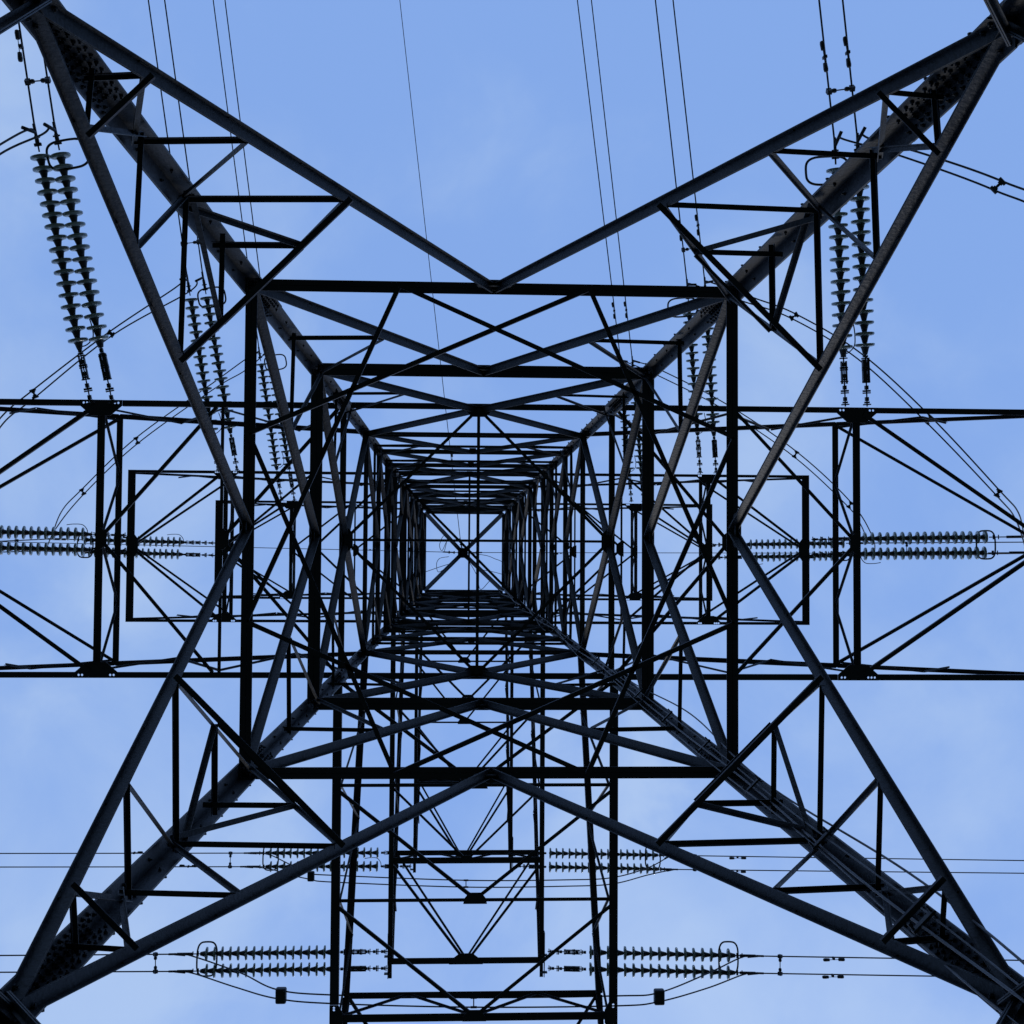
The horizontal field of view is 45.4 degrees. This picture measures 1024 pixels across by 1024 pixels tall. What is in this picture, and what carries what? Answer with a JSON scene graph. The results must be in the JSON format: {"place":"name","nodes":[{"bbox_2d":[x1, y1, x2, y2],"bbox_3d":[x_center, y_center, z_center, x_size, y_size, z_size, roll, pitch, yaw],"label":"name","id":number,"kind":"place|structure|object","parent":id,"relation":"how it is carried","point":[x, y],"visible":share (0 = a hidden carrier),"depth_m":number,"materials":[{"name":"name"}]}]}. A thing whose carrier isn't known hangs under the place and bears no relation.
{"place":"outdoors","nodes":[
{"label":"outdoors","id":0,"kind":"place"},
{"bbox_2d":[0,0,1023,1023],"label":"sky","id":1,"kind":"structure","parent":0,"point":[508,172],"materials":[{"name":"blue"}]},
{"label":"ground","id":2,"kind":"structure","parent":0,"visible":0},
{"bbox_2d":[0,0,1023,1023],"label":"pylon","id":3,"kind":"object","parent":2,"relation":"on","point":[54,966],"visible":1,"depth_m":11.36,"materials":[{"name":"metal"}]},
{"bbox_2d":[30,123,94,404],"bbox_3d":[-6.357,-3.514,17.418,0.364,0.287,4.011,-10,-86,-3],"label":"insulator string","id":4,"kind":"object","parent":3,"relation":"attached to","point":[47,192],"visible":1,"depth_m":17.34,"materials":[{"name":"glass"}]},
{"bbox_2d":[18,23,34,122],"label":"conductor","id":5,"kind":"object","parent":4,"relation":"attached to","point":[26,73],"visible":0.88,"depth_m":17.20,"materials":[{"name":"metal"}]},
{"bbox_2d":[0,126,35,145],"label":"jumper wire","id":6,"kind":"object","parent":5,"relation":"attached to","point":[26,129],"visible":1,"depth_m":17.07,"materials":[{"name":"metal"}]},
{"bbox_2d":[14,29,23,61],"bbox_3d":[-6.904,-6.528,17.160,0.080,0.110,0.460,-7,-92,-3],"label":"vibration damper","id":7,"kind":"object","parent":5,"relation":"attached to","point":[20,46],"visible":1,"depth_m":17.12,"materials":[{"name":"metal"}]},
{"bbox_2d":[0,524,126,540],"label":"insulator string","id":8,"kind":"object","parent":3,"relation":"attached to","point":[46,533],"visible":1,"depth_m":25.64,"materials":[{"name":"ceramic"}]},
{"bbox_2d":[0,278,187,418],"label":"jumper wire","id":9,"kind":"object","parent":8,"relation":"attached to","point":[4,413],"visible":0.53,"depth_m":24.29,"materials":[{"name":"metal"}]},
{"bbox_2d":[107,329,115,337],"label":"spacer","id":10,"kind":"object","parent":9,"relation":"attached to","point":[109,332],"visible":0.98,"depth_m":24.54,"materials":[{"name":"metal"}]},
{"bbox_2d":[0,541,126,555],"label":"insulator string","id":11,"kind":"object","parent":3,"relation":"attached to","point":[46,549],"visible":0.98,"depth_m":25.62,"materials":[{"name":"ceramic"}]},
{"bbox_2d":[45,122,116,404],"bbox_3d":[-5.990,-3.544,17.436,0.606,0.286,4.045,-11,-86,-3],"label":"insulator string","id":12,"kind":"object","parent":3,"relation":"attached to","point":[63,168],"visible":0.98,"depth_m":17.35,"materials":[{"name":"glass"}]},
{"bbox_2d":[43,59,54,121],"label":"conductor","id":13,"kind":"object","parent":12,"relation":"attached to","point":[51,105],"visible":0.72,"depth_m":17.24,"materials":[{"name":"metal"}]},
{"bbox_2d":[0,122,56,154],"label":"jumper wire","id":14,"kind":"object","parent":13,"relation":"attached to","point":[48,127],"visible":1,"depth_m":17.05,"materials":[{"name":"metal"}]},
{"bbox_2d":[24,76,50,85],"bbox_3d":[-6.678,-6.069,17.231,0.346,0.106,0.106,-6,-92,-3],"label":"spacer","id":15,"kind":"object","parent":13,"relation":"attached to","point":[45,80],"visible":1,"depth_m":17.21,"materials":[{"name":"metal"}]},
{"bbox_2d":[42,547,212,559],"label":"insulator string","id":16,"kind":"object","parent":3,"relation":"attached to","point":[160,553],"visible":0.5,"depth_m":32.74,"materials":[{"name":"ceramic"}]},
{"bbox_2d":[47,534,212,557],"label":"insulator string","id":17,"kind":"object","parent":3,"relation":"attached to","point":[156,541],"visible":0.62,"depth_m":32.70,"materials":[{"name":"ceramic"}]},
{"bbox_2d":[0,539,44,541],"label":"conductor","id":18,"kind":"object","parent":17,"relation":"attached to","point":[22,540],"visible":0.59,"depth_m":32.30,"materials":[{"name":"metal"}]},
{"bbox_2d":[51,351,259,538],"bbox_3d":[-9.518,-1.880,31.860,7.439,1.600,0.200,-43,-90,-3],"label":"jumper wire","id":19,"kind":"object","parent":17,"relation":"attached to","point":[138,436],"visible":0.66,"depth_m":31.48,"materials":[{"name":"metal"}]},
{"bbox_2d":[185,274,220,471],"bbox_3d":[-6.520,-2.933,25.954,0.363,0.287,4.216,-8,-86,-3],"label":"insulator string","id":20,"kind":"object","parent":3,"relation":"attached to","point":[196,332],"visible":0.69,"depth_m":25.84,"materials":[{"name":"ceramic"}]},
{"bbox_2d":[148,0,186,273],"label":"conductor","id":21,"kind":"object","parent":20,"relation":"attached to","point":[162,103],"visible":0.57,"depth_m":25.55,"materials":[{"name":"metal"}]},
{"bbox_2d":[197,272,239,471],"bbox_3d":[-6.085,-2.977,25.976,0.606,0.287,4.288,-9,-86,-3],"label":"insulator string","id":22,"kind":"object","parent":3,"relation":"attached to","point":[209,315],"visible":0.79,"depth_m":25.88,"materials":[{"name":"glass"}]},
{"bbox_2d":[0,277,203,427],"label":"jumper wire","id":23,"kind":"object","parent":22,"relation":"attached to","point":[198,279],"visible":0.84,"depth_m":24.45,"materials":[{"name":"metal"}]},
{"bbox_2d":[29,388,38,398],"bbox_3d":[-9.275,-2.296,23.748,0.120,0.053,0.196,-22,-91,-3],"label":"spacer","id":24,"kind":"object","parent":23,"relation":"attached to","point":[33,390],"visible":0.97,"depth_m":23.73,"materials":[{"name":"metal"}]},
{"bbox_2d":[164,0,202,271],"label":"conductor","id":25,"kind":"object","parent":22,"relation":"attached to","point":[180,115],"visible":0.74,"depth_m":25.59,"materials":[{"name":"metal"}]},
{"bbox_2d":[180,240,199,244],"bbox_3d":[-6.773,-5.667,25.772,0.398,0.108,0.106,-7,-92,-3],"label":"spacer","id":26,"kind":"object","parent":25,"relation":"attached to","point":[196,242],"visible":0.62,"depth_m":25.76,"materials":[{"name":"metal"}]},
{"bbox_2d":[6,541,434,551],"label":"earth wire","id":27,"kind":"object","parent":3,"relation":"attached to","point":[202,546],"visible":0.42,"depth_m":38.65,"materials":[{"name":"metal"}]},
{"bbox_2d":[257,347,283,498],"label":"insulator string","id":28,"kind":"object","parent":3,"relation":"attached to","point":[265,396],"visible":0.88,"depth_m":32.91,"materials":[{"name":"ceramic"}]},
{"bbox_2d":[213,0,258,346],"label":"conductor","id":29,"kind":"object","parent":28,"relation":"attached to","point":[230,133],"visible":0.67,"depth_m":32.42,"materials":[{"name":"metal"}]},
{"bbox_2d":[168,941,386,976],"bbox_3d":[-4.856,9.290,25.539,4.497,0.286,0.736,2,-92,-9],"label":"insulator string","id":30,"kind":"object","parent":3,"relation":"attached to","point":[215,953],"visible":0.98,"depth_m":25.43,"materials":[{"name":"ceramic"}]},
{"bbox_2d":[0,954,167,955],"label":"conductor","id":31,"kind":"object","parent":30,"relation":"attached to","point":[94,955],"visible":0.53,"depth_m":24.99,"materials":[{"name":"metal"}]},
{"bbox_2d":[174,953,757,998],"bbox_3d":[-0.849,9.352,24.620,12.155,1.875,0.358,1,-92,-3],"label":"jumper wire","id":32,"kind":"object","parent":30,"relation":"attached to","point":[175,954],"visible":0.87,"depth_m":24.44,"materials":[{"name":"metal"}]},
{"bbox_2d":[275,987,286,1003],"bbox_3d":[-4.533,9.488,24.020,0.210,0.160,0.300,0,-92,-3],"label":"jumper weight","id":33,"kind":"object","parent":32,"relation":"attached to","point":[280,995],"visible":1,"depth_m":23.94,"materials":[{"name":"metal"}]},
{"bbox_2d":[168,962,386,977],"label":"insulator string","id":34,"kind":"object","parent":3,"relation":"attached to","point":[269,970],"visible":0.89,"depth_m":25.45,"materials":[{"name":"ceramic"}]},
{"bbox_2d":[0,971,167,972],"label":"conductor","id":35,"kind":"object","parent":34,"relation":"attached to","point":[115,971],"visible":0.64,"depth_m":25.06,"materials":[{"name":"metal"}]},
{"bbox_2d":[153,952,157,973],"bbox_3d":[-7.331,9.270,25.162,0.113,0.106,0.420,0,-92,-3],"label":"spacer","id":36,"kind":"object","parent":35,"relation":"attached to","point":[155,955],"visible":1,"depth_m":25.14,"materials":[{"name":"metal"}]},
{"bbox_2d":[174,970,757,1007],"bbox_3d":[-0.847,9.615,24.610,12.149,1.875,0.176,1,-92,-3],"label":"jumper wire","id":37,"kind":"object","parent":34,"relation":"attached to","point":[176,971],"visible":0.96,"depth_m":23.93,"materials":[{"name":"metal"}]},
{"bbox_2d":[653,988,664,1004],"bbox_3d":[2.928,9.650,24.363,0.210,0.160,0.300,0,-92,-3],"label":"jumper weight","id":38,"kind":"object","parent":37,"relation":"attached to","point":[659,997],"visible":1,"depth_m":24.29,"materials":[{"name":"metal"}]},
{"bbox_2d":[264,354,295,500],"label":"insulator string","id":39,"kind":"object","parent":3,"relation":"attached to","point":[286,451],"visible":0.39,"depth_m":32.98,"materials":[{"name":"ceramic"}]},
{"bbox_2d":[48,354,263,544],"bbox_3d":[-9.443,-1.729,31.858,7.969,1.600,0.164,-43,-90,-3],"label":"jumper wire","id":40,"kind":"object","parent":39,"relation":"attached to","point":[136,444],"visible":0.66,"depth_m":31.34,"materials":[{"name":"metal"}]},
{"bbox_2d":[133,436,139,444],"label":"spacer","id":41,"kind":"object","parent":40,"relation":"attached to","point":[137,441],"visible":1,"depth_m":31.11,"materials":[{"name":"metal"}]},
{"bbox_2d":[224,0,259,274],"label":"conductor","id":42,"kind":"object","parent":39,"relation":"attached to","point":[240,120],"visible":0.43,"depth_m":32.45,"materials":[{"name":"metal"}]},
{"bbox_2d":[244,847,388,870],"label":"insulator string","id":43,"kind":"object","parent":3,"relation":"attached to","point":[277,852],"visible":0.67,"depth_m":32.46,"materials":[{"name":"ceramic"}]},
{"bbox_2d":[0,853,243,853],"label":"conductor","id":44,"kind":"object","parent":43,"relation":"attached to","point":[109,853],"visible":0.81,"depth_m":31.78,"materials":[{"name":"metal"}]},
{"bbox_2d":[240,857,411,871],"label":"insulator string","id":45,"kind":"object","parent":3,"relation":"attached to","point":[363,866],"visible":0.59,"depth_m":32.61,"materials":[{"name":"ceramic"}]},
{"bbox_2d":[0,866,239,867],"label":"conductor","id":46,"kind":"object","parent":45,"relation":"attached to","point":[69,866],"visible":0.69,"depth_m":31.63,"materials":[{"name":"metal"}]},
{"bbox_2d":[228,851,232,868],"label":"spacer","id":47,"kind":"object","parent":46,"relation":"attached to","point":[230,856],"visible":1,"depth_m":32.25,"materials":[{"name":"metal"}]},
{"bbox_2d":[245,866,673,887],"bbox_3d":[-1.319,9.499,31.789,11.423,1.642,0.150,1,-92,-3],"label":"jumper wire","id":48,"kind":"object","parent":45,"relation":"hanging from","point":[471,887],"visible":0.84,"depth_m":31.18,"materials":[{"name":"metal"}]},
{"bbox_2d":[400,3,459,534],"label":"earth wire","id":49,"kind":"object","parent":3,"relation":"attached to","point":[424,221],"visible":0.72,"depth_m":39.25,"materials":[{"name":"metal"}]},
{"bbox_2d":[482,552,640,552],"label":"earth wire","id":50,"kind":"object","parent":3,"relation":"attached to","point":[554,552],"visible":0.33,"depth_m":39.43,"materials":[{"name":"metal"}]},
{"bbox_2d":[518,862,677,874],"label":"insulator string","id":51,"kind":"object","parent":3,"relation":"attached to","point":[582,867],"visible":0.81,"depth_m":32.88,"materials":[{"name":"ceramic"}]},
{"bbox_2d":[678,869,1023,873],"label":"conductor","id":52,"kind":"object","parent":51,"relation":"attached to","point":[883,871],"visible":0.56,"depth_m":32.55,"materials":[{"name":"metal"}]},
{"bbox_2d":[544,848,663,869],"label":"insulator string","id":53,"kind":"object","parent":3,"relation":"attached to","point":[601,854],"visible":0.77,"depth_m":32.88,"materials":[{"name":"ceramic"}]},
{"bbox_2d":[248,852,667,880],"bbox_3d":[-1.310,9.239,31.799,11.261,1.642,0.359,1,-92,-3],"label":"jumper wire","id":54,"kind":"object","parent":53,"relation":"attached to","point":[462,880],"visible":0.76,"depth_m":31.21,"materials":[{"name":"metal"}]},
{"bbox_2d":[307,871,314,881],"bbox_3d":[-5.143,9.318,31.311,0.178,0.136,0.255,0,-92,-3],"label":"jumper weight","id":55,"kind":"object","parent":54,"relation":"hanging from","point":[310,876],"visible":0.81,"depth_m":31.25,"materials":[{"name":"metal"}]},
{"bbox_2d":[697,855,1023,860],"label":"conductor","id":56,"kind":"object","parent":53,"relation":"attached to","point":[866,858],"visible":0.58,"depth_m":32.56,"materials":[{"name":"metal"}]},
{"bbox_2d":[618,363,635,501],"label":"insulator string","id":57,"kind":"object","parent":3,"relation":"attached to","point":[630,487],"visible":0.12,"depth_m":33.45,"materials":[{"name":"ceramic"}]},
{"bbox_2d":[577,0,619,351],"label":"conductor","id":58,"kind":"object","parent":57,"relation":"attached to","point":[596,157],"visible":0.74,"depth_m":32.92,"materials":[{"name":"metal"}]},
{"bbox_2d":[611,302,615,318],"bbox_3d":[2.757,-5.457,33.184,0.080,0.110,0.460,-7,-92,-3],"label":"vibration damper","id":59,"kind":"object","parent":58,"relation":"attached to","point":[612,304],"visible":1,"depth_m":33.14,"materials":[{"name":"metal"}]},
{"bbox_2d":[623,360,868,543],"bbox_3d":[6.477,-1.829,32.620,8.471,1.566,0.428,36,-93,-1],"label":"jumper wire","id":60,"kind":"object","parent":57,"relation":"attached to","point":[626,361],"visible":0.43,"depth_m":32.07,"materials":[{"name":"metal"}]},
{"bbox_2d":[631,356,641,501],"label":"insulator string","id":61,"kind":"object","parent":3,"relation":"attached to","point":[638,444],"visible":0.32,"depth_m":33.44,"materials":[{"name":"ceramic"}]},
{"bbox_2d":[591,0,631,355],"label":"conductor","id":62,"kind":"object","parent":61,"relation":"attached to","point":[609,160],"visible":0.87,"depth_m":32.95,"materials":[{"name":"metal"}]},
{"bbox_2d":[623,301,627,317],"bbox_3d":[3.085,-5.479,33.198,0.080,0.110,0.460,-7,-92,-3],"label":"vibration damper","id":63,"kind":"object","parent":62,"relation":"attached to","point":[624,303],"visible":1,"depth_m":33.15,"materials":[{"name":"metal"}]},
{"bbox_2d":[632,360,874,548],"bbox_3d":[6.789,-1.694,32.631,8.532,1.569,0.551,39,-93,-1],"label":"jumper wire","id":64,"kind":"object","parent":61,"relation":"attached to","point":[775,436],"visible":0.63,"depth_m":32.19,"materials":[{"name":"metal"}]},
{"bbox_2d":[548,941,763,974],"bbox_3d":[3.028,9.391,25.904,4.551,0.288,0.716,0,-92,3],"label":"insulator string","id":65,"kind":"object","parent":3,"relation":"attached to","point":[711,954],"visible":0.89,"depth_m":25.82,"materials":[{"name":"ceramic"}]},
{"bbox_2d":[764,955,1023,960],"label":"conductor","id":66,"kind":"object","parent":65,"relation":"attached to","point":[852,957],"visible":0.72,"depth_m":25.68,"materials":[{"name":"metal"}]},
{"bbox_2d":[823,956,844,961],"bbox_3d":[6.747,9.379,25.669,0.460,0.110,0.081,0,-92,-3],"label":"vibration damper","id":67,"kind":"object","parent":66,"relation":"attached to","point":[833,958],"visible":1,"depth_m":25.63,"materials":[{"name":"metal"}]},
{"bbox_2d":[548,962,763,978],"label":"insulator string","id":68,"kind":"object","parent":3,"relation":"attached to","point":[677,971],"visible":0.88,"depth_m":25.83,"materials":[{"name":"ceramic"}]},
{"bbox_2d":[764,973,933,976],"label":"conductor","id":69,"kind":"object","parent":68,"relation":"attached to","point":[853,974],"visible":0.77,"depth_m":25.65,"materials":[{"name":"metal"}]},
{"bbox_2d":[778,954,782,975],"bbox_3d":[5.641,9.531,25.751,0.107,0.106,0.428,0,-92,-3],"label":"spacer","id":70,"kind":"object","parent":69,"relation":"attached to","point":[780,957],"visible":1,"depth_m":25.73,"materials":[{"name":"metal"}]},
{"bbox_2d":[822,974,843,978],"bbox_3d":[6.724,9.736,25.656,0.460,0.110,0.081,0,-92,-3],"label":"vibration damper","id":71,"kind":"object","parent":69,"relation":"attached to","point":[832,975],"visible":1,"depth_m":25.62,"materials":[{"name":"metal"}]},
{"bbox_2d":[667,279,705,473],"bbox_3d":[3.796,-2.904,26.435,0.698,0.286,4.207,-5,-86,-3],"label":"insulator string","id":72,"kind":"object","parent":3,"relation":"attached to","point":[691,354],"visible":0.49,"depth_m":26.37,"materials":[{"name":"ceramic"}]},
{"bbox_2d":[655,0,686,278],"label":"conductor","id":73,"kind":"object","parent":72,"relation":"attached to","point":[669,125],"visible":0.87,"depth_m":26.06,"materials":[{"name":"metal"}]},
{"bbox_2d":[687,283,1023,543],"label":"jumper wire","id":74,"kind":"object","parent":72,"relation":"attached to","point":[888,385],"visible":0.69,"depth_m":24.69,"materials":[{"name":"metal"}]},
{"bbox_2d":[788,311,798,320],"bbox_3d":[5.857,-4.063,25.425,0.200,0.052,0.120,-32,-90,-3],"label":"spacer","id":75,"kind":"object","parent":74,"relation":"attached to","point":[795,315],"visible":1,"depth_m":25.41,"materials":[{"name":"metal"}]},
{"bbox_2d":[701,277,719,472],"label":"insulator string","id":76,"kind":"object","parent":3,"relation":"attached to","point":[710,383],"visible":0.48,"depth_m":26.42,"materials":[{"name":"ceramic"}]},
{"bbox_2d":[672,0,704,276],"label":"conductor","id":77,"kind":"object","parent":76,"relation":"attached to","point":[686,118],"visible":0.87,"depth_m":26.08,"materials":[{"name":"metal"}]},
{"bbox_2d":[694,214,699,235],"bbox_3d":[3.970,-6.141,26.216,0.080,0.110,0.460,-7,-92,-3],"label":"vibration damper","id":78,"kind":"object","parent":77,"relation":"attached to","point":[697,225],"visible":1,"depth_m":26.18,"materials":[{"name":"metal"}]},
{"bbox_2d":[704,280,1023,536],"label":"jumper wire","id":79,"kind":"object","parent":76,"relation":"attached to","point":[887,375],"visible":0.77,"depth_m":24.71,"materials":[{"name":"metal"}]},
{"bbox_2d":[993,489,1002,497],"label":"spacer","id":80,"kind":"object","parent":79,"relation":"attached to","point":[998,492],"visible":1,"depth_m":24.75,"materials":[{"name":"metal"}]},
{"bbox_2d":[711,551,862,564],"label":"insulator string","id":81,"kind":"object","parent":3,"relation":"attached to","point":[779,556],"visible":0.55,"depth_m":33.47,"materials":[{"name":"ceramic"}]},
{"bbox_2d":[711,538,870,560],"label":"insulator string","id":82,"kind":"object","parent":3,"relation":"attached to","point":[779,544],"visible":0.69,"depth_m":33.46,"materials":[{"name":"ceramic"}]},
{"bbox_2d":[875,542,1022,543],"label":"conductor","id":83,"kind":"object","parent":82,"relation":"attached to","point":[959,542],"visible":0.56,"depth_m":33.28,"materials":[{"name":"metal"}]},
{"bbox_2d":[805,137,855,406],"bbox_3d":[4.680,-3.493,17.933,0.698,0.286,3.905,-4,-86,-3],"label":"insulator string","id":84,"kind":"object","parent":3,"relation":"attached to","point":[839,248],"visible":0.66,"depth_m":17.87,"materials":[{"name":"glass"}]},
{"bbox_2d":[818,0,834,137],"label":"conductor","id":85,"kind":"object","parent":84,"relation":"attached to","point":[825,61],"visible":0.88,"depth_m":17.71,"materials":[{"name":"metal"}]},
{"bbox_2d":[820,41,827,71],"bbox_3d":[4.509,-6.575,17.688,0.080,0.110,0.460,-8,-92,-3],"label":"vibration damper","id":86,"kind":"object","parent":85,"relation":"attached to","point":[824,57],"visible":1,"depth_m":17.65,"materials":[{"name":"metal"}]},
{"bbox_2d":[834,131,1023,202],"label":"jumper wire","id":87,"kind":"object","parent":84,"relation":"attached to","point":[839,137],"visible":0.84,"depth_m":17.10,"materials":[{"name":"metal"}]},
{"bbox_2d":[850,133,874,406],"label":"insulator string","id":88,"kind":"object","parent":3,"relation":"attached to","point":[860,222],"visible":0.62,"depth_m":17.90,"materials":[{"name":"glass"}]},
{"bbox_2d":[842,0,857,132],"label":"conductor","id":89,"kind":"object","parent":88,"relation":"attached to","point":[849,57],"visible":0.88,"depth_m":17.73,"materials":[{"name":"metal"}]},
{"bbox_2d":[826,85,855,94],"bbox_3d":[4.768,-6.127,17.762,0.414,0.108,0.106,-9,-92,-3],"label":"spacer","id":90,"kind":"object","parent":89,"relation":"attached to","point":[850,88],"visible":1,"depth_m":17.74,"materials":[{"name":"metal"}]},
{"bbox_2d":[843,36,850,67],"bbox_3d":[4.846,-6.647,17.707,0.080,0.110,0.460,-7,-92,-3],"label":"vibration damper","id":91,"kind":"object","parent":89,"relation":"attached to","point":[847,52],"visible":1,"depth_m":17.67,"materials":[{"name":"metal"}]},
{"bbox_2d":[856,127,1023,190],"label":"jumper wire","id":92,"kind":"object","parent":88,"relation":"attached to","point":[861,134],"visible":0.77,"depth_m":17.12,"materials":[{"name":"metal"}]},
{"bbox_2d":[989,177,1004,193],"bbox_3d":[6.676,-4.484,16.814,0.226,0.052,0.120,-45,-90,-3],"label":"spacer","id":93,"kind":"object","parent":92,"relation":"attached to","point":[993,189],"visible":1,"depth_m":16.80,"materials":[{"name":"metal"}]},
{"bbox_2d":[811,530,1023,559],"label":"insulator string","id":94,"kind":"object","parent":3,"relation":"attached to","point":[955,537],"visible":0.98,"depth_m":26.46,"materials":[{"name":"ceramic"}]},
{"bbox_2d":[811,546,1023,563],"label":"insulator string","id":95,"kind":"object","parent":3,"relation":"attached to","point":[917,553],"visible":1,"depth_m":26.46,"materials":[{"name":"ceramic"}]}
]}

